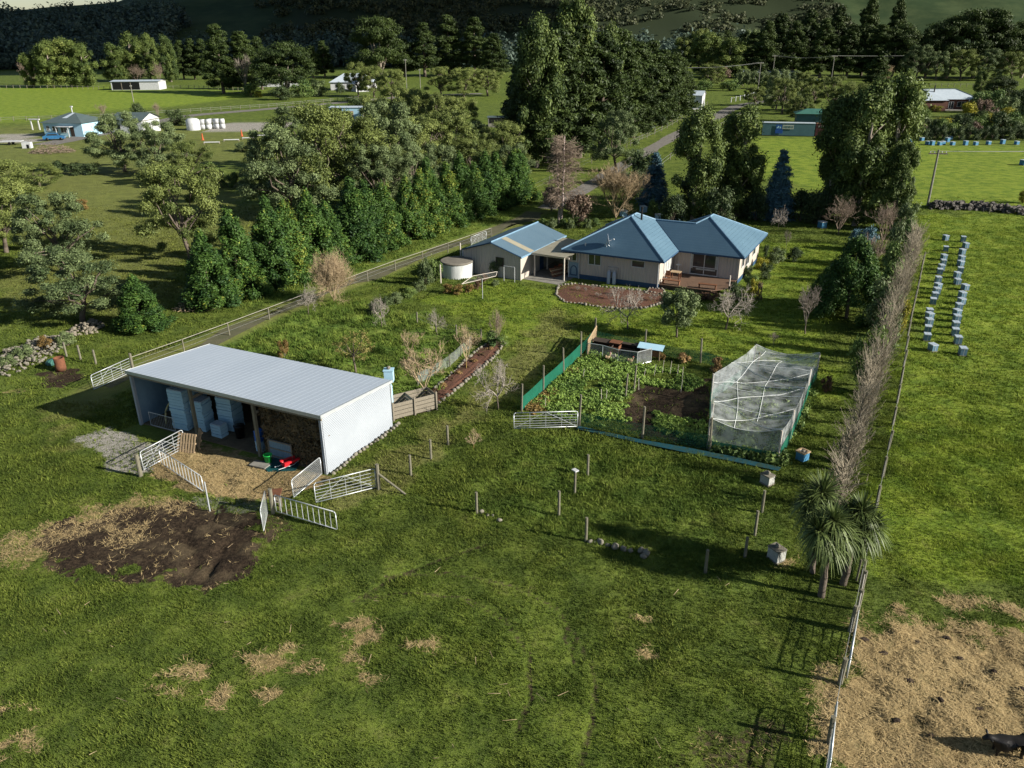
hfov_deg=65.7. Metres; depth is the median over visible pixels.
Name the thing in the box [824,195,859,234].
bare tree
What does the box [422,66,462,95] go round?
wattle tree
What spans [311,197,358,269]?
tree
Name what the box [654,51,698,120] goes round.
pine tree
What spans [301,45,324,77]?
pine tree
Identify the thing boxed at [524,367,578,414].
dead garden litter
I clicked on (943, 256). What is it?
beehive
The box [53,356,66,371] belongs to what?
rusty drum
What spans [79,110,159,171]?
wattle tree
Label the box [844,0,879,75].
pine tree
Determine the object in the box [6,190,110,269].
wattle tree
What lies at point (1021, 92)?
shrub
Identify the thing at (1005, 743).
cow
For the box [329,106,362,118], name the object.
stable
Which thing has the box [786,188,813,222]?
shrub
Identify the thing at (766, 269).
shrub
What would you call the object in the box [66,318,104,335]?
log rubble
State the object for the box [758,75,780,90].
wattle tree
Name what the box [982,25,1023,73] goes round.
spreading conifer
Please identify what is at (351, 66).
wattle tree
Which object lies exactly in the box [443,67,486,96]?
wattle tree
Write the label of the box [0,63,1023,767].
ground
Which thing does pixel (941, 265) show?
beehive
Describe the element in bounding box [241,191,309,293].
tree
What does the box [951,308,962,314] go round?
beehive
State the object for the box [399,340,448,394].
bare tree
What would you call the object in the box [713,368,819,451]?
cage plants
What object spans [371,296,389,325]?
bare tree
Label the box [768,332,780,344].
bare tree
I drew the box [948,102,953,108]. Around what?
window
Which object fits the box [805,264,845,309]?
drooping conifer
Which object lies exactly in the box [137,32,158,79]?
gum tree
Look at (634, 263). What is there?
window
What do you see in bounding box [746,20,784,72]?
pine tree
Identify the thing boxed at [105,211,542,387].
driveway
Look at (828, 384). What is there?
shrub
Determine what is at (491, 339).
shrub
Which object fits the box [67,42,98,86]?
gum tree
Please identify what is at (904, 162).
gum tree
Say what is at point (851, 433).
bare poplar
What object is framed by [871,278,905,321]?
bare poplar
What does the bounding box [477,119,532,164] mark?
wattle tree
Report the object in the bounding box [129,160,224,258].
wattle tree
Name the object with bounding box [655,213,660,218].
beehive
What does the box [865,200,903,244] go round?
bare tree
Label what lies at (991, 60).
wattle tree
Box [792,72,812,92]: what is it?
wattle tree
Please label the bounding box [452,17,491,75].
pine tree
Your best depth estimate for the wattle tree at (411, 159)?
110.54 m
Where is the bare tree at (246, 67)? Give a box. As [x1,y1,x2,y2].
[233,55,250,84]
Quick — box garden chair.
[664,270,670,281]
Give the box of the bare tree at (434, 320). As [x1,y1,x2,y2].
[426,309,446,328]
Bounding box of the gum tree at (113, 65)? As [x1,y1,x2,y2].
[100,41,126,80]
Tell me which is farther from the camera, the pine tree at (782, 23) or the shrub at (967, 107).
the pine tree at (782, 23)
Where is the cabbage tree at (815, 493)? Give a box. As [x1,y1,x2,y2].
[788,469,847,573]
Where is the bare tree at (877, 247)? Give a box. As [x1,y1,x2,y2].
[861,233,888,258]
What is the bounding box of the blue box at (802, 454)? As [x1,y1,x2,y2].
[795,447,810,461]
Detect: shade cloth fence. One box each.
[521,318,595,411]
[578,394,712,451]
[594,318,759,374]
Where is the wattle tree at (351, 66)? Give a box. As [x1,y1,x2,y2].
[343,61,373,95]
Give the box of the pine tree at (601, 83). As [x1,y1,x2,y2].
[568,22,617,157]
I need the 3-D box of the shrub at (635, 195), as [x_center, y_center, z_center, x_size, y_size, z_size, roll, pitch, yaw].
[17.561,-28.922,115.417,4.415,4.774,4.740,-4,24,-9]
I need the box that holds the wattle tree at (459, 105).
[433,96,464,118]
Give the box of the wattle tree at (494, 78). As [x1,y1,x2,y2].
[470,69,504,95]
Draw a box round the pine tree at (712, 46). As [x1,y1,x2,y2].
[697,45,714,64]
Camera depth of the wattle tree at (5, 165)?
111.94 m
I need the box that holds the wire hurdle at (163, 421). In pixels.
[148,412,175,431]
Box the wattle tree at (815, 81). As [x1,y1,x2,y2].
[798,75,834,103]
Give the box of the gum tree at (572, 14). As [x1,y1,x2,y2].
[548,0,600,157]
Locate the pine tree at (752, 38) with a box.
[742,32,760,68]
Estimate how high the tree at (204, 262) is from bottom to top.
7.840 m
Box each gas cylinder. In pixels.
[607,270,610,283]
[612,270,615,284]
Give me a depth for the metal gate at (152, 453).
45.48 m
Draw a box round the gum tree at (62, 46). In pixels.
[48,36,83,86]
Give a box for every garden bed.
[554,282,662,309]
[644,287,665,295]
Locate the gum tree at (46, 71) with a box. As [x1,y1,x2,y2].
[29,38,66,87]
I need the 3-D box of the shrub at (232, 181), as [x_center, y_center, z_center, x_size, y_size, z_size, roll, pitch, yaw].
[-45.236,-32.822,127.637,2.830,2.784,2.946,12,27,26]
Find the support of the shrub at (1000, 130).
on the ground at (988, 177)
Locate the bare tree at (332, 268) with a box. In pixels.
[307,248,359,305]
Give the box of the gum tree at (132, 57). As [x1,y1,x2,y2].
[117,30,145,79]
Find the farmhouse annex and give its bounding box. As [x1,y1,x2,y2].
[349,80,369,91]
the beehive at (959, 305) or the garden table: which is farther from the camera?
the garden table
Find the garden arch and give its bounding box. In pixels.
[28,119,40,129]
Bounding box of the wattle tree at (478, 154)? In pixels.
[467,148,507,168]
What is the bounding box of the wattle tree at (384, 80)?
[371,67,407,99]
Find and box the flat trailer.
[0,140,26,144]
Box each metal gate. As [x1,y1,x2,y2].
[90,358,130,388]
[140,430,184,469]
[158,449,203,491]
[260,490,267,530]
[274,495,337,529]
[291,457,321,497]
[313,469,376,502]
[471,231,486,243]
[513,411,577,428]
[827,701,837,767]
[846,610,858,678]
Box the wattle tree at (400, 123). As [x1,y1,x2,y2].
[350,98,422,194]
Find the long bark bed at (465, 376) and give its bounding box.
[427,341,505,411]
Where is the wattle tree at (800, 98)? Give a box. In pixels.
[784,94,816,117]
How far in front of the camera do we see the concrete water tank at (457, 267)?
79.03 m
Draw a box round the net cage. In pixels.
[707,344,820,456]
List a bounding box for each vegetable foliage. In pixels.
[529,348,705,422]
[588,402,708,438]
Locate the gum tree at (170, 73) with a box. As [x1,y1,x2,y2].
[155,33,180,81]
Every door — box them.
[70,127,74,135]
[540,256,543,269]
[689,254,718,276]
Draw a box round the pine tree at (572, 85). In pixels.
[544,28,603,161]
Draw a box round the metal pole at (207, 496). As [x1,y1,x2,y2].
[204,482,210,510]
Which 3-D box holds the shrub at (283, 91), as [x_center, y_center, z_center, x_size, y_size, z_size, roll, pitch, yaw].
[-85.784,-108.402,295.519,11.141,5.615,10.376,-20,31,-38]
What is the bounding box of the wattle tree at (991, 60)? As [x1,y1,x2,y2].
[968,47,1005,77]
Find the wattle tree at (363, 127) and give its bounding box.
[312,114,404,194]
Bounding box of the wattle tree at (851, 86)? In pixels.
[829,81,865,99]
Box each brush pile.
[27,143,77,153]
[172,302,213,312]
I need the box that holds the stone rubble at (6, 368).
[0,335,62,376]
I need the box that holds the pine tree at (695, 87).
[675,59,700,112]
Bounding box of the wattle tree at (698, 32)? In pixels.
[686,27,709,67]
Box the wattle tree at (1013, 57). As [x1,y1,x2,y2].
[993,51,1023,77]
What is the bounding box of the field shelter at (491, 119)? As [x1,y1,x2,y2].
[487,116,503,126]
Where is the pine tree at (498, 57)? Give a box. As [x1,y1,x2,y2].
[478,33,510,72]
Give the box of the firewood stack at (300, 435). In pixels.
[257,407,329,469]
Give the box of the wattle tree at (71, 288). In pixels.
[11,242,123,321]
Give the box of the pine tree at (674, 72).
[655,49,685,125]
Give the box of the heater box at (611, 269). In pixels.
[607,266,617,273]
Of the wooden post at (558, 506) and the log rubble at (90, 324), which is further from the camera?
the log rubble at (90, 324)
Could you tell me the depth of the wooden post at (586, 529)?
37.99 m
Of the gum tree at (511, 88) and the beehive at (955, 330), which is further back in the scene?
the gum tree at (511, 88)
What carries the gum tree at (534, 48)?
on the ground at (988, 177)
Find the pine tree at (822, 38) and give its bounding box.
[806,17,840,77]
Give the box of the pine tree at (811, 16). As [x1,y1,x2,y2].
[792,9,819,71]
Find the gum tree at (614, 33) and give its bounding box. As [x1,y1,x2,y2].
[595,18,627,148]
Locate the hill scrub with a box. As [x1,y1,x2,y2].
[252,0,854,65]
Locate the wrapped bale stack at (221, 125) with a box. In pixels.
[214,118,224,128]
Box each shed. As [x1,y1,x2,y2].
[109,79,166,89]
[124,344,392,474]
[260,81,298,86]
[794,108,822,122]
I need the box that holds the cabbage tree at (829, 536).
[792,497,866,598]
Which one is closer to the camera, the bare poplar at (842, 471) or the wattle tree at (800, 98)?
the bare poplar at (842, 471)
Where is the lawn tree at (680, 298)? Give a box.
[658,286,701,337]
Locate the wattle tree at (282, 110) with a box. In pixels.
[273,103,311,160]
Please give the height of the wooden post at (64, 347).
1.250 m
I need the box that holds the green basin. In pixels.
[45,358,53,365]
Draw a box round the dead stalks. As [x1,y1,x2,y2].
[44,545,806,757]
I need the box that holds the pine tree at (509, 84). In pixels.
[497,63,515,144]
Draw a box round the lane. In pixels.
[538,100,788,208]
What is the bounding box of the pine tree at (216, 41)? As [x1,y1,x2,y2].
[198,23,237,93]
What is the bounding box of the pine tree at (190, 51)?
[180,38,201,78]
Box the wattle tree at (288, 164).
[235,120,339,217]
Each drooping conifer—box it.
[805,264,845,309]
[809,234,885,327]
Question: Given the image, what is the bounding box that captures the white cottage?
[691,91,705,109]
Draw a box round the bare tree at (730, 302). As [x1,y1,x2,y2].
[706,285,757,329]
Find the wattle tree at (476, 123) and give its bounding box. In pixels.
[440,120,492,162]
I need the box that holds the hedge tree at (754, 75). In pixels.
[752,70,758,84]
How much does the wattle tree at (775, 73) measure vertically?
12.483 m
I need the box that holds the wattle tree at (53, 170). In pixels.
[1,162,63,186]
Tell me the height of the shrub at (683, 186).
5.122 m
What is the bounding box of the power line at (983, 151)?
[943,151,1023,151]
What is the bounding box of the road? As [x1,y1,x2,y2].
[33,93,481,144]
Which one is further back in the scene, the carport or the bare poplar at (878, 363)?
the carport
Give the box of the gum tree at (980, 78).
[972,70,989,95]
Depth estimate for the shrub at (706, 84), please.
324.65 m
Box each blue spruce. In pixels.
[635,151,671,208]
[756,149,796,221]
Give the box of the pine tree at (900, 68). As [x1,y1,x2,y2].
[887,27,922,74]
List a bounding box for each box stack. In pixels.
[166,386,193,430]
[189,395,213,431]
[210,420,228,438]
[215,396,244,431]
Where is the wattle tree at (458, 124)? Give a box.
[415,105,480,166]
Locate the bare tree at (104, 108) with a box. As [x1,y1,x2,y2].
[93,103,106,114]
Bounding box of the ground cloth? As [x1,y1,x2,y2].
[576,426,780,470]
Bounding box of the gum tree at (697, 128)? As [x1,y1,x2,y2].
[669,104,728,220]
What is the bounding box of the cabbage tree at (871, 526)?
[833,488,891,585]
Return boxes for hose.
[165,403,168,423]
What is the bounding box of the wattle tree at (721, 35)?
[709,32,724,53]
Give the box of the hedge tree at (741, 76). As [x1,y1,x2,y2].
[738,72,744,88]
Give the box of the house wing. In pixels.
[113,112,160,132]
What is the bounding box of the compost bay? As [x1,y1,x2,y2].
[391,387,437,421]
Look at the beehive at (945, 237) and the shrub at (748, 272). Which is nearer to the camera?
the shrub at (748, 272)
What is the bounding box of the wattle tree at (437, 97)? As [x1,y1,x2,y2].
[410,90,449,133]
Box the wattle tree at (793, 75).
[781,70,805,91]
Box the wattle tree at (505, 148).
[499,143,536,173]
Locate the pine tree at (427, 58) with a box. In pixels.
[402,22,447,76]
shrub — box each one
[0,353,17,370]
[10,344,37,362]
[35,335,52,348]
[52,160,66,169]
[55,330,76,348]
[61,161,85,175]
[75,199,89,209]
[82,161,100,175]
[130,101,147,111]
[163,109,183,125]
[180,114,191,124]
[197,160,221,179]
[207,169,227,186]
[221,171,238,187]
[234,141,247,151]
[237,168,251,185]
[241,83,259,95]
[248,174,267,185]
[254,91,261,96]
[266,84,298,99]
[275,338,288,357]
[290,79,317,97]
[310,78,328,96]
[326,103,338,108]
[336,81,344,92]
[342,96,373,105]
[366,300,380,315]
[380,296,394,309]
[390,291,403,303]
[402,286,416,298]
[413,279,426,292]
[416,256,434,285]
[429,254,443,280]
[442,283,452,293]
[452,283,462,294]
[464,283,473,292]
[473,277,481,288]
[480,273,487,281]
[485,330,508,346]
[489,260,499,275]
[491,279,499,285]
[540,185,556,210]
[540,218,548,225]
[548,217,556,228]
[557,217,566,226]
[565,191,592,222]
[566,218,576,228]
[574,217,583,226]
[582,217,591,228]
[591,218,600,226]
[620,169,643,199]
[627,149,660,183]
[648,198,658,217]
[658,193,687,221]
[660,352,665,359]
[674,170,691,196]
[677,352,692,362]
[695,77,713,90]
[700,291,720,301]
[704,184,738,221]
[709,356,722,372]
[716,64,732,81]
[717,78,739,90]
[728,282,745,300]
[743,272,758,288]
[744,187,750,198]
[744,264,752,277]
[748,277,761,295]
[754,257,769,268]
[756,281,762,300]
[758,262,773,279]
[763,244,768,257]
[768,245,787,264]
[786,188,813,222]
[786,246,803,261]
[797,92,811,107]
[805,187,833,224]
[820,375,832,392]
[839,431,855,461]
[847,315,893,392]
[848,224,879,247]
[858,271,906,334]
[870,300,903,353]
[881,219,907,265]
[881,260,907,296]
[882,239,915,280]
[891,198,921,238]
[898,297,911,333]
[902,217,922,250]
[908,176,916,187]
[922,127,933,140]
[924,108,933,117]
[924,115,939,134]
[929,104,943,111]
[930,126,940,138]
[935,117,959,134]
[938,124,948,139]
[947,113,975,129]
[947,127,956,138]
[950,112,976,119]
[955,125,965,139]
[961,102,978,113]
[963,124,973,138]
[969,91,987,112]
[969,113,992,132]
[969,121,982,135]
[970,128,983,139]
[973,110,994,122]
[974,98,998,116]
[980,90,997,104]
[980,125,990,138]
[982,89,1006,111]
[984,110,1014,133]
[989,123,999,139]
[992,94,1020,112]
[997,127,1007,138]
[1000,106,1013,117]
[1004,110,1023,127]
[1004,126,1017,139]
[1009,88,1023,108]
[1010,103,1023,122]
[1014,120,1023,136]
[1015,125,1023,138]
[1018,191,1023,202]
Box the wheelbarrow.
[275,455,299,469]
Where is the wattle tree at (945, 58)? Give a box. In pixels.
[924,50,950,80]
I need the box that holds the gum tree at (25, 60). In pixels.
[16,52,36,87]
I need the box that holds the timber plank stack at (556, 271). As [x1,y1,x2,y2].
[549,264,567,276]
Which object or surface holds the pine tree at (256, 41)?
on the ground at (988, 177)
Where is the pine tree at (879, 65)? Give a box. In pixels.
[857,55,892,89]
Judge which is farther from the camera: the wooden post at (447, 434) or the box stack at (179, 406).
the box stack at (179, 406)
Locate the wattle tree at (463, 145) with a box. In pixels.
[448,137,496,166]
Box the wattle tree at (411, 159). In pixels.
[374,141,438,192]
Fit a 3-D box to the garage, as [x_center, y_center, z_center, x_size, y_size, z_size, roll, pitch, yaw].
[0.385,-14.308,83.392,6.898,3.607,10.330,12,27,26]
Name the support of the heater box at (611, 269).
attached to the house at (642, 250)
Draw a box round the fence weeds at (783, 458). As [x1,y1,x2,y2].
[696,431,792,466]
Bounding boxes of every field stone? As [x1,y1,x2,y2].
[597,538,603,544]
[611,543,618,549]
[620,545,626,551]
[637,546,643,552]
[640,553,646,558]
[643,548,649,556]
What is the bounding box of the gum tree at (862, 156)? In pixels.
[825,71,905,228]
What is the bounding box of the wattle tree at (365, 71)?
[357,65,387,96]
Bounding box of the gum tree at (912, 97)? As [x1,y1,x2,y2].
[862,68,931,220]
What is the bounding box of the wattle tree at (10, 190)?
[0,177,49,252]
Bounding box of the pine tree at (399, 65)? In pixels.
[391,38,417,76]
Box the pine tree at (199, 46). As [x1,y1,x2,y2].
[193,39,213,75]
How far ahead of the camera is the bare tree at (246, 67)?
319.25 m
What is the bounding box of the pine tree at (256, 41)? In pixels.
[250,36,274,89]
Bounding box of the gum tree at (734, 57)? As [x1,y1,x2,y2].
[712,36,746,77]
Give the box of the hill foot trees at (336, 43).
[0,21,761,69]
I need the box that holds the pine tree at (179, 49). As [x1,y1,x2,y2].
[172,40,196,78]
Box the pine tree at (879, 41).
[860,24,897,72]
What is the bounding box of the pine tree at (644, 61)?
[626,40,670,137]
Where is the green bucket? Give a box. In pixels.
[263,452,271,462]
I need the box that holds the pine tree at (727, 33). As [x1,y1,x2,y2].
[720,30,733,52]
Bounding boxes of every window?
[60,127,66,132]
[496,257,503,266]
[572,253,576,261]
[588,254,600,265]
[631,260,644,268]
[663,258,671,273]
[745,254,749,266]
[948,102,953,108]
[957,102,965,106]
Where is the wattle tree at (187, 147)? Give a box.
[164,139,218,179]
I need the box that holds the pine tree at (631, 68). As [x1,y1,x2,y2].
[615,28,655,144]
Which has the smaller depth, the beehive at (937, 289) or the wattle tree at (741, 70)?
the beehive at (937, 289)
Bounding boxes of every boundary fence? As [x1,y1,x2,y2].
[826,607,857,767]
[853,570,867,629]
[854,252,925,607]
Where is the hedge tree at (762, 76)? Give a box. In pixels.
[758,71,765,84]
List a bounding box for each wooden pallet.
[176,432,196,452]
[196,428,202,449]
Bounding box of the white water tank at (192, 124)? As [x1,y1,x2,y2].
[185,118,200,130]
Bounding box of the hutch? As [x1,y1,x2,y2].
[637,342,664,360]
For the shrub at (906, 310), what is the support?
on the ground at (988, 177)
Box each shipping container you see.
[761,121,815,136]
[814,123,822,135]
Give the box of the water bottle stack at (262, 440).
[253,428,264,451]
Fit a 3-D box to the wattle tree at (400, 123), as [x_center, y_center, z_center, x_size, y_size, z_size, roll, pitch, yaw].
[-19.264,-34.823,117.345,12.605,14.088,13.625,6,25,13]
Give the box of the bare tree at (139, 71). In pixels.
[126,65,146,79]
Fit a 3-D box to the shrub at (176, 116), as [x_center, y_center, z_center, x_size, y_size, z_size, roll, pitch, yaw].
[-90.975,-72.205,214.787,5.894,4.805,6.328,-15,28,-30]
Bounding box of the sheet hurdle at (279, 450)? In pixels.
[267,438,292,458]
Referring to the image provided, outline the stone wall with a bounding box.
[929,200,1023,215]
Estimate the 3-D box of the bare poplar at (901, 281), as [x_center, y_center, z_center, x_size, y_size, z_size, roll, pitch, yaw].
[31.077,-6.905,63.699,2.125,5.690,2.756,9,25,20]
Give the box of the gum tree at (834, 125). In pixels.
[808,88,867,218]
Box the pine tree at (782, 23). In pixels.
[759,13,792,68]
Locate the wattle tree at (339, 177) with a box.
[313,131,359,181]
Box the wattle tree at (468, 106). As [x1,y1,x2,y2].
[443,96,478,133]
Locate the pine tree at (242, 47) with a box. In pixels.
[223,31,264,90]
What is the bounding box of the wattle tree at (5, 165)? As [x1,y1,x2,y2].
[0,158,49,204]
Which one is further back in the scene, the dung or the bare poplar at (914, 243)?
the bare poplar at (914, 243)
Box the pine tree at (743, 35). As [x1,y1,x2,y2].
[735,33,750,59]
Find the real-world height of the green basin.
0.360 m
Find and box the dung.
[860,635,1023,737]
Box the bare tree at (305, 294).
[297,284,317,313]
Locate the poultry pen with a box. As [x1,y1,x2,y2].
[587,325,651,364]
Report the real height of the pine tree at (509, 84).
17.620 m
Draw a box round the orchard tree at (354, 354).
[331,329,374,372]
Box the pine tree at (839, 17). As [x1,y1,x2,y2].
[824,5,850,75]
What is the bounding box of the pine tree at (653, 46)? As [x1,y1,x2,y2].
[642,40,678,126]
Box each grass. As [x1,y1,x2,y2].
[0,196,1023,523]
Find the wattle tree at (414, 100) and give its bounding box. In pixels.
[384,86,434,132]
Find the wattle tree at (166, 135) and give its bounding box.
[124,119,196,167]
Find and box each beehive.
[619,209,627,216]
[639,205,647,212]
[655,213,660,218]
[817,220,826,228]
[922,332,931,341]
[923,324,931,331]
[924,311,934,318]
[924,317,933,325]
[926,307,933,311]
[926,342,938,351]
[929,297,936,304]
[931,291,939,299]
[933,282,942,289]
[933,287,941,292]
[934,275,942,282]
[936,268,943,274]
[938,263,945,270]
[940,253,947,259]
[940,259,946,264]
[941,234,949,240]
[942,245,948,251]
[950,320,960,327]
[950,327,959,336]
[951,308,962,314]
[951,313,961,321]
[952,271,961,277]
[952,334,963,344]
[953,278,961,284]
[954,302,963,309]
[956,260,964,265]
[957,255,965,260]
[957,266,963,272]
[957,290,967,297]
[957,297,966,304]
[957,345,967,356]
[958,248,966,254]
[960,236,966,241]
[960,283,969,290]
[961,242,969,248]
[1018,159,1023,165]
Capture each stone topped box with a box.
[759,470,775,486]
[766,542,787,564]
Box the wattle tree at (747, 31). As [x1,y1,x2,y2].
[742,28,761,67]
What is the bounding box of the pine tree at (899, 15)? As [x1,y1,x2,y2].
[887,0,907,67]
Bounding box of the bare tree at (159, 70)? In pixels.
[152,63,163,79]
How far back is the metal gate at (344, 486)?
41.93 m
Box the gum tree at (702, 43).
[690,31,726,76]
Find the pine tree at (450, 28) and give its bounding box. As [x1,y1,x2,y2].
[433,14,467,74]
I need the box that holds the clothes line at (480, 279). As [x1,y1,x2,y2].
[462,271,496,297]
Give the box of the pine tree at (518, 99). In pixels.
[492,55,576,164]
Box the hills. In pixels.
[7,0,1023,68]
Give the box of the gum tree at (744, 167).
[714,99,770,216]
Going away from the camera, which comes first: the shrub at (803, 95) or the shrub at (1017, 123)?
the shrub at (1017, 123)
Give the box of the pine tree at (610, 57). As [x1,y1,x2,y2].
[583,31,641,149]
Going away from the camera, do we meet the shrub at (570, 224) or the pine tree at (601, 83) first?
the shrub at (570, 224)
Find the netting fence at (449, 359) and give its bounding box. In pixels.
[417,339,471,385]
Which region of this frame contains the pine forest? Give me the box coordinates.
[0,0,192,67]
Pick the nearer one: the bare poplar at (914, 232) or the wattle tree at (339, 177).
the bare poplar at (914, 232)
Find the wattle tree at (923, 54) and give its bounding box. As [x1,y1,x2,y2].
[900,43,938,79]
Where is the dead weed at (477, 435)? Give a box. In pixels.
[465,429,481,447]
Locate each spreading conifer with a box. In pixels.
[247,40,317,95]
[342,15,413,74]
[859,22,924,77]
[907,27,953,77]
[918,13,987,77]
[941,7,1023,77]
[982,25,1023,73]
[983,74,1020,97]
[1007,18,1023,77]
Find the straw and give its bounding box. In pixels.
[0,444,1023,767]
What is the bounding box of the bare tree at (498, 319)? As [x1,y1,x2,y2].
[487,309,506,343]
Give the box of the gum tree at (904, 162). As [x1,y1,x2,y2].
[881,138,922,229]
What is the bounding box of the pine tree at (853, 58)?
[835,24,864,77]
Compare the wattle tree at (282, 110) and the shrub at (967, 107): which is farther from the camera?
the shrub at (967, 107)
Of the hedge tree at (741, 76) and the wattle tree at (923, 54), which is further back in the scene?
the wattle tree at (923, 54)
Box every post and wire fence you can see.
[0,97,354,120]
[6,85,232,89]
[132,228,491,364]
[416,312,481,340]
[535,126,661,186]
[630,101,707,145]
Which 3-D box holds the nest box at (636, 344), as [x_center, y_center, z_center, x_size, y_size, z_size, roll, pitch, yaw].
[9.698,-2.517,59.928,0.960,0.935,0.730,12,27,25]
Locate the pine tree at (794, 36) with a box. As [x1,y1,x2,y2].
[777,21,809,71]
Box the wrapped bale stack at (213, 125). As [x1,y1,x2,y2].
[210,118,215,128]
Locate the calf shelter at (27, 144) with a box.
[21,142,32,147]
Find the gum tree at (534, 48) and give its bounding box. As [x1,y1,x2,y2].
[509,10,567,167]
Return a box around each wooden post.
[62,342,67,356]
[76,345,81,359]
[92,350,96,363]
[128,353,133,367]
[134,453,142,476]
[268,488,274,513]
[375,463,405,494]
[408,454,411,475]
[429,439,431,458]
[446,425,448,444]
[475,492,477,513]
[557,490,560,515]
[572,468,578,492]
[584,517,587,541]
[586,454,589,474]
[625,374,628,395]
[633,365,636,390]
[704,549,708,573]
[743,536,748,557]
[753,510,758,535]
[760,490,765,512]
[855,559,861,580]
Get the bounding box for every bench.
[662,278,680,285]
[698,283,716,289]
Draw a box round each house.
[40,106,105,136]
[561,207,767,293]
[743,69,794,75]
[921,85,972,110]
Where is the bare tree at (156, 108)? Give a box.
[152,102,160,114]
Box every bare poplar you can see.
[819,445,868,504]
[821,407,877,481]
[837,370,881,436]
[837,413,874,472]
[848,366,886,432]
[853,340,886,411]
[855,332,901,403]
[867,326,898,386]
[870,295,906,357]
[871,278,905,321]
[875,278,908,319]
[876,312,905,382]
[881,294,910,335]
[889,257,914,299]
[889,264,915,314]
[894,264,918,299]
[898,243,915,285]
[899,221,929,268]
[900,253,916,289]
[901,230,922,272]
[903,232,927,276]
[907,218,930,259]
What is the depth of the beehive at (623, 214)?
105.26 m
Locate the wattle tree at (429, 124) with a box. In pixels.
[390,115,456,178]
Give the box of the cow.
[982,728,1023,758]
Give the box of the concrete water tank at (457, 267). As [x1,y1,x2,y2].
[440,256,472,279]
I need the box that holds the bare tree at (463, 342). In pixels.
[453,326,480,367]
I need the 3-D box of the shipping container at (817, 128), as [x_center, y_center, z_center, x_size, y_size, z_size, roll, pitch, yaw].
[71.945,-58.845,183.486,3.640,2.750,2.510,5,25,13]
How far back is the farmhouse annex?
335.43 m
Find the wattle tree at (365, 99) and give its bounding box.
[352,94,396,146]
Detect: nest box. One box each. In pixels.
[383,366,393,403]
[591,337,613,352]
[608,339,622,355]
[616,342,637,354]
[633,342,646,358]
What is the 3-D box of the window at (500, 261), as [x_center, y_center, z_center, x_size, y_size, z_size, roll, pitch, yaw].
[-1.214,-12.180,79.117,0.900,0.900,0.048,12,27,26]
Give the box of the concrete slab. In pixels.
[249,460,270,469]
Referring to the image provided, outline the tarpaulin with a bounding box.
[263,458,299,471]
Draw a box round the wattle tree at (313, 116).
[259,100,365,202]
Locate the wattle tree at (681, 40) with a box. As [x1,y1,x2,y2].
[670,36,693,61]
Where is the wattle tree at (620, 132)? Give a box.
[588,108,645,171]
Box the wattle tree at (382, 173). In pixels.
[340,141,407,197]
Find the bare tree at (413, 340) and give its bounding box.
[401,330,424,356]
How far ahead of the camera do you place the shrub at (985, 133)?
176.99 m
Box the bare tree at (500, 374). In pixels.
[473,357,518,410]
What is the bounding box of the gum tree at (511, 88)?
[507,81,517,107]
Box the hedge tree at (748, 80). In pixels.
[745,72,751,87]
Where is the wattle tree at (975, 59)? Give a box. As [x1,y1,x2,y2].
[943,49,983,80]
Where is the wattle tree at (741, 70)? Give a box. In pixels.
[733,69,750,85]
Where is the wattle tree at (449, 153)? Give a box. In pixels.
[418,141,463,176]
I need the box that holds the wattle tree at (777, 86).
[765,77,805,113]
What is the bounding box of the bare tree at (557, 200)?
[536,133,587,221]
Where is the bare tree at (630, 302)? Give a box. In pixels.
[597,284,644,328]
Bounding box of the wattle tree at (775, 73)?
[763,67,790,109]
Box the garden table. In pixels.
[670,270,681,279]
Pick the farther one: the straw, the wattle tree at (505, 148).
the wattle tree at (505, 148)
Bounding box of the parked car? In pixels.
[42,133,65,140]
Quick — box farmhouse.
[329,73,376,89]
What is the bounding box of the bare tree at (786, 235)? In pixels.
[784,231,790,245]
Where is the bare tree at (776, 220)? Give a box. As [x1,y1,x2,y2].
[772,209,787,228]
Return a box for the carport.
[524,238,577,284]
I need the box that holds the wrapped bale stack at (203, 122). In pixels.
[199,119,210,128]
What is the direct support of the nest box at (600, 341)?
on the ground at (988, 177)
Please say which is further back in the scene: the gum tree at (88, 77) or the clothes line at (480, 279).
the gum tree at (88, 77)
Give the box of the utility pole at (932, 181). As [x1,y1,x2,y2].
[926,150,947,205]
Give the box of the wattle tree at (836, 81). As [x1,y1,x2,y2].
[813,75,856,105]
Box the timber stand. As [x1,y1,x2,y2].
[267,488,281,509]
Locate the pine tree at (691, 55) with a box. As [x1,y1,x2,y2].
[681,34,699,67]
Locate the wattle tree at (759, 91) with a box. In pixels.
[742,86,767,105]
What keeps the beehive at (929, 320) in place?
on the ground at (988, 177)
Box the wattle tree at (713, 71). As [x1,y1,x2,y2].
[695,63,727,83]
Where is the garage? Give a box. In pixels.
[462,221,566,279]
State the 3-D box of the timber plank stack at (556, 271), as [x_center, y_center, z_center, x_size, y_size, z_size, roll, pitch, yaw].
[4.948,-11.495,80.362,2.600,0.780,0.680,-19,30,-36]
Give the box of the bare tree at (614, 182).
[585,161,653,219]
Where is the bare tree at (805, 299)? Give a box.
[798,283,821,333]
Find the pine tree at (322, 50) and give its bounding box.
[316,40,334,76]
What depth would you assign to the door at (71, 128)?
192.36 m
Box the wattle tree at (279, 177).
[239,136,284,184]

